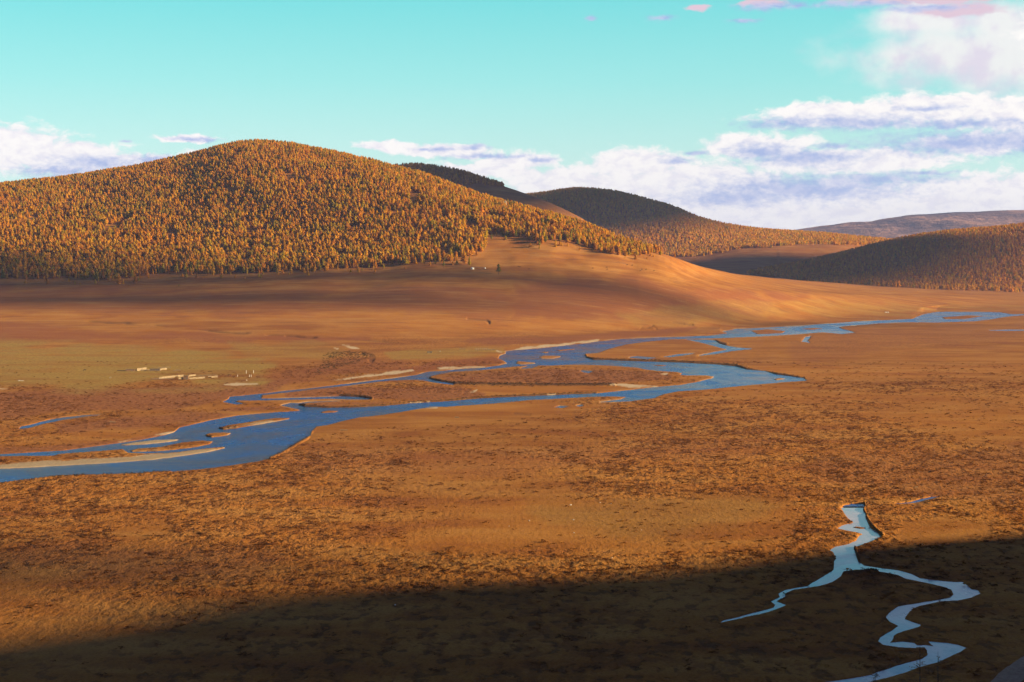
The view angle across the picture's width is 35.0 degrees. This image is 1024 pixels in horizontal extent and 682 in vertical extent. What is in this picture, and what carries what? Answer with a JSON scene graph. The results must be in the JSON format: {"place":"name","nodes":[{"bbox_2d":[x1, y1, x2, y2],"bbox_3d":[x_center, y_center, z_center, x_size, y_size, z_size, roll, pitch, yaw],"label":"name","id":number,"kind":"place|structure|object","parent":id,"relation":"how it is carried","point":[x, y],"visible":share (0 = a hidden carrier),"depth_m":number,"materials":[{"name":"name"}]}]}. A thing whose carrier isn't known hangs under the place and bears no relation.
{"place":"outdoors","nodes":[
{"label":"outdoors","id":0,"kind":"place"},
{"bbox_2d":[413,168,586,221],"bbox_3d":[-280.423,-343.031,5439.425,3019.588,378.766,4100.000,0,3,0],"label":"hill","id":1,"kind":"structure","parent":0,"point":[506,193],"depth_m":4205.96,"materials":[{"name":"brown plant"}]},
{"bbox_2d":[395,162,504,185],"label":"forest","id":2,"kind":"object","parent":1,"relation":"on","point":[456,172],"visible":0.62,"depth_m":4334.64,"materials":[{"name":"brown plant"}]},
{"bbox_2d":[0,147,1023,681],"bbox_3d":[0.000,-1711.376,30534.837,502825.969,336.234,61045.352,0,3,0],"label":"ground","id":3,"kind":"structure","parent":0,"point":[534,295],"depth_m":715.94,"materials":[{"name":"brown plant"}]},
{"bbox_2d":[116,273,121,283],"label":"larch tree","id":4,"kind":"object","parent":3,"relation":"on","point":[118,281],"visible":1,"depth_m":2387.74,"materials":[{"name":"brown plant"}]},
{"bbox_2d":[143,266,148,274],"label":"larch tree","id":5,"kind":"object","parent":3,"relation":"on","point":[146,271],"visible":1,"depth_m":2477.21,"materials":[{"name":"brown plant"}]},
{"bbox_2d":[272,261,276,271],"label":"larch tree","id":6,"kind":"object","parent":3,"relation":"on","point":[274,268],"visible":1,"depth_m":2461.83,"materials":[{"name":"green plant"}]},
{"bbox_2d":[0,138,661,283],"bbox_3d":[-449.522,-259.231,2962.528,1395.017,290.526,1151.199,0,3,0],"label":"forest","id":7,"kind":"object","parent":3,"relation":"on","point":[130,248],"visible":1,"depth_m":2783.57,"materials":[{"name":"orange plant"}]},
{"bbox_2d":[314,351,368,372],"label":"thicket","id":8,"kind":"object","parent":3,"relation":"on","point":[340,359],"visible":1,"depth_m":1540.87,"materials":[{"name":"plant"}]},
{"bbox_2d":[460,250,466,262],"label":"larch tree","id":9,"kind":"object","parent":3,"relation":"on","point":[463,259],"visible":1,"depth_m":2449.02,"materials":[{"name":"orange plant"}]},
{"bbox_2d":[59,354,883,569],"bbox_3d":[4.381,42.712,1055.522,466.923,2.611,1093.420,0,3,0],"label":"bank brush","id":10,"kind":"object","parent":3,"relation":"on","point":[869,514],"visible":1,"depth_m":1232.42,"materials":[{"name":"plant"}]},
{"bbox_2d":[0,361,1023,676],"bbox_3d":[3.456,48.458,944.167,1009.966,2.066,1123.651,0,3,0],"label":"dwarf shrubs","id":11,"kind":"object","parent":3,"relation":"on","point":[604,467],"visible":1,"depth_m":686.10,"materials":[{"name":"leaves"},{"name":"twigs"}]},
{"bbox_2d":[909,644,928,681],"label":"bare larch","id":12,"kind":"object","parent":3,"relation":"on","point":[918,666],"visible":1,"depth_m":356.47,"materials":[{"name":"black plant"}]},
{"bbox_2d":[933,656,947,681],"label":"bare larch","id":13,"kind":"object","parent":3,"relation":"on","point":[938,670],"visible":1,"depth_m":350.22,"materials":[{"name":"black plant"}]},
{"bbox_2d":[864,278,1021,291],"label":"forest","id":14,"kind":"object","parent":3,"relation":"on","point":[924,286],"visible":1,"depth_m":4049.86,"materials":[{"name":"orange plant"}]},
{"bbox_2d":[0,312,1023,505],"bbox_3d":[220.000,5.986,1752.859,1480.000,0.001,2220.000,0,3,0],"label":"river","id":15,"kind":"structure","parent":0,"point":[253,443],"depth_m":1072.78,"materials":[{"name":"liquid"}]},
{"bbox_2d":[0,0,1023,229],"label":"sky","id":16,"kind":"structure","parent":0,"point":[781,114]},
{"bbox_2d":[538,191,866,274],"bbox_3d":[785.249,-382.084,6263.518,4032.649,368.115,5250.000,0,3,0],"label":"hill","id":17,"kind":"structure","parent":0,"point":[742,260],"depth_m":4806.47,"materials":[{"name":"brown plant"}]},
{"bbox_2d":[526,186,891,256],"bbox_3d":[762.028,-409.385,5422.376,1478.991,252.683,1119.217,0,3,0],"label":"forest","id":18,"kind":"object","parent":17,"relation":"on","point":[740,236],"visible":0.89,"depth_m":5351.68,"materials":[{"name":"brown plant"}]},
{"bbox_2d":[722,508,979,681],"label":"stream","id":19,"kind":"structure","parent":0,"point":[845,555],"depth_m":476.08,"materials":[{"name":"liquid"}]},
{"bbox_2d":[749,228,1023,291],"bbox_3d":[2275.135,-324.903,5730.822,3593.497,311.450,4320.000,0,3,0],"label":"hill","id":20,"kind":"structure","parent":0,"point":[957,273],"depth_m":4373.36,"materials":[{"name":"brown plant"}]},
{"bbox_2d":[746,222,1023,290],"bbox_3d":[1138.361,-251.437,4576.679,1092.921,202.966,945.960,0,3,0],"label":"forest","id":21,"kind":"object","parent":20,"relation":"on","point":[796,270],"visible":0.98,"depth_m":4380.73,"materials":[{"name":"brown plant"}]},
{"bbox_2d":[796,210,1023,238],"bbox_3d":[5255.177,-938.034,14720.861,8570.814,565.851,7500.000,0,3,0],"label":"mountains","id":22,"kind":"structure","parent":0,"point":[895,227],"depth_m":13620.55,"materials":[{"name":"brown"}]},
{"bbox_2d":[991,656,1023,681],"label":"path","id":23,"kind":"structure","parent":0,"point":[1013,672],"depth_m":385.63,"materials":[{"name":"grey"}]}
]}

